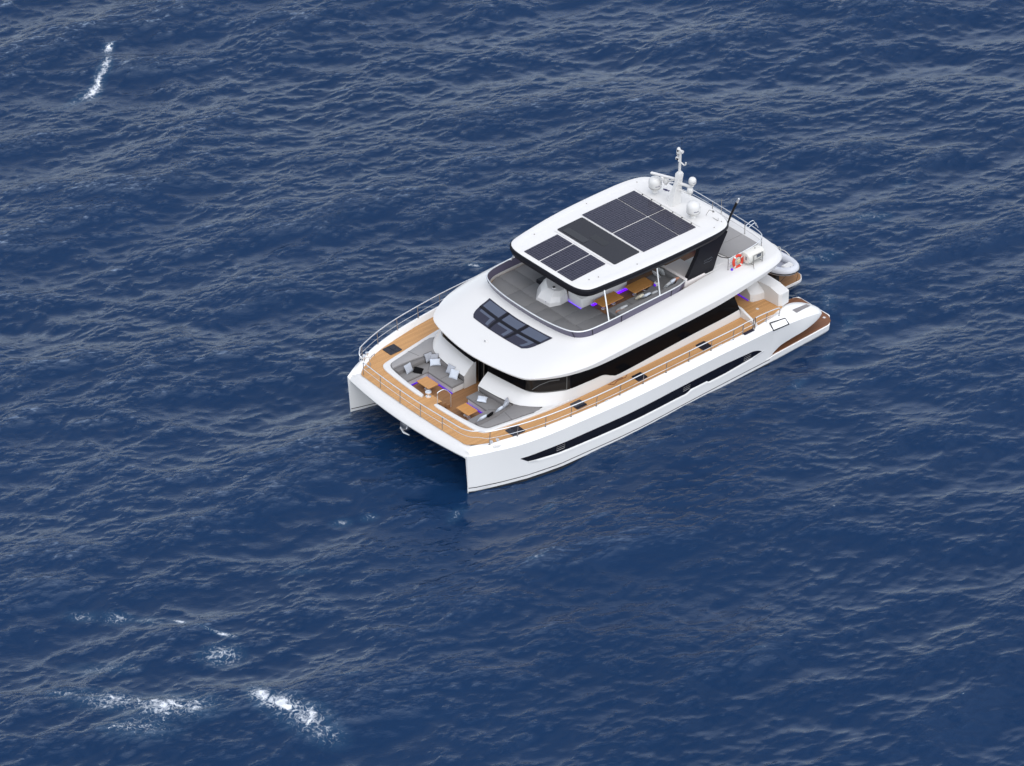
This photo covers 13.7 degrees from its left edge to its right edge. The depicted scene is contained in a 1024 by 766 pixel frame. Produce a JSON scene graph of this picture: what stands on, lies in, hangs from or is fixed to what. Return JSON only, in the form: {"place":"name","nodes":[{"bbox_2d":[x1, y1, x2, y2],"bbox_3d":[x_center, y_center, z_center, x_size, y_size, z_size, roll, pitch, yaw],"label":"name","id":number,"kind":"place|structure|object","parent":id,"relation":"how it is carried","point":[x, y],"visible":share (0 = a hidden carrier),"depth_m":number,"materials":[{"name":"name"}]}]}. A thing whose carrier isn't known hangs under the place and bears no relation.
{"place":"outdoors","nodes":[
{"label":"outdoors","id":0,"kind":"place"},
{"bbox_2d":[0,0,1023,765],"bbox_3d":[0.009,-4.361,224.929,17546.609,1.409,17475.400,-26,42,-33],"label":"sea","id":1,"kind":"structure","parent":0,"point":[234,236],"depth_m":216.44,"materials":[{"name":"liquid"}]},
{"bbox_2d":[347,147,830,492],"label":"catamaran yacht","id":2,"kind":"object","parent":1,"relation":"on","point":[550,349],"visible":1,"depth_m":215.44,"materials":[{"name":"white paint"}]},
{"bbox_2d":[404,362,412,373],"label":"throw pillow","id":3,"kind":"object","parent":2,"relation":"on","point":[408,368],"visible":1,"depth_m":215.29,"materials":[{"name":"fabric"}]},
{"bbox_2d":[413,367,422,373],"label":"throw pillow","id":4,"kind":"object","parent":2,"relation":"on","point":[418,370],"visible":1,"depth_m":215.37,"materials":[{"name":"black fabric"}]},
{"bbox_2d":[417,376,438,389],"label":"teak table","id":5,"kind":"object","parent":2,"relation":"on","point":[427,383],"visible":1,"depth_m":214.72,"materials":[{"name":"brown wood"}]},
{"bbox_2d":[424,351,431,362],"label":"throw pillow","id":6,"kind":"object","parent":2,"relation":"on","point":[427,356],"visible":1,"depth_m":216.04,"materials":[{"name":"grey fabric"}]},
{"bbox_2d":[430,353,438,358],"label":"throw pillow","id":7,"kind":"object","parent":2,"relation":"on","point":[434,356],"visible":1,"depth_m":216.07,"materials":[{"name":"grey fabric"}]},
{"bbox_2d":[430,358,440,365],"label":"throw pillow","id":8,"kind":"object","parent":2,"relation":"on","point":[434,362],"visible":1,"depth_m":215.87,"materials":[{"name":"white fabric"}]},
{"bbox_2d":[446,363,454,373],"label":"throw pillow","id":9,"kind":"object","parent":2,"relation":"on","point":[449,367],"visible":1,"depth_m":215.23,"materials":[{"name":"fabric"}]},
{"bbox_2d":[449,368,458,379],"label":"throw pillow","id":10,"kind":"object","parent":2,"relation":"on","point":[453,374],"visible":1,"depth_m":214.89,"materials":[{"name":"white fabric"}]},
{"bbox_2d":[456,403,477,417],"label":"teak table","id":11,"kind":"object","parent":2,"relation":"on","point":[466,409],"visible":1,"depth_m":212.81,"materials":[{"name":"brown wood"}]},
{"bbox_2d":[477,396,487,402],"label":"throw pillow","id":12,"kind":"object","parent":2,"relation":"on","point":[483,399],"visible":1,"depth_m":213.24,"materials":[{"name":"white fabric"}]},
{"bbox_2d":[478,360,488,381],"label":"saloon door","id":13,"kind":"structure","parent":2,"relation":"in","point":[482,367],"depth_m":214.93,"materials":[{"name":"black glass"}]},
{"bbox_2d":[593,291,623,309],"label":"teak table","id":14,"kind":"object","parent":2,"relation":"on","point":[613,297],"visible":1,"depth_m":215.74,"materials":[{"name":"brown wood"}]},
{"bbox_2d":[625,277,653,295],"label":"teak table","id":15,"kind":"object","parent":2,"relation":"on","point":[641,284],"visible":1,"depth_m":216.81,"materials":[{"name":"brown wood"}]},
{"bbox_2d":[658,267,664,275],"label":"throw pillow","id":16,"kind":"object","parent":2,"relation":"on","point":[661,271],"visible":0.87,"depth_m":217.46,"materials":[{"name":"fabric"}]},
{"bbox_2d":[727,198,739,222],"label":"stern boom","id":17,"kind":"object","parent":2,"relation":"attached to","point":[734,207],"visible":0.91,"depth_m":221.06,"materials":[{"name":"black paint"}]},
{"bbox_2d":[732,254,743,267],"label":"life ring","id":18,"kind":"object","parent":2,"relation":"hanging from","point":[738,260],"visible":1,"depth_m":218.32,"materials":[{"name":"red plastic"}]},
{"bbox_2d":[742,245,764,267],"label":"life raft","id":19,"kind":"object","parent":2,"relation":"on","point":[753,254],"visible":1,"depth_m":218.51,"materials":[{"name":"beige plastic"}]},
{"bbox_2d":[746,220,799,281],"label":"inflatable tender","id":20,"kind":"object","parent":2,"relation":"on","point":[788,265],"visible":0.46,"depth_m":223.88,"materials":[{"name":"white rubber"}]}
]}

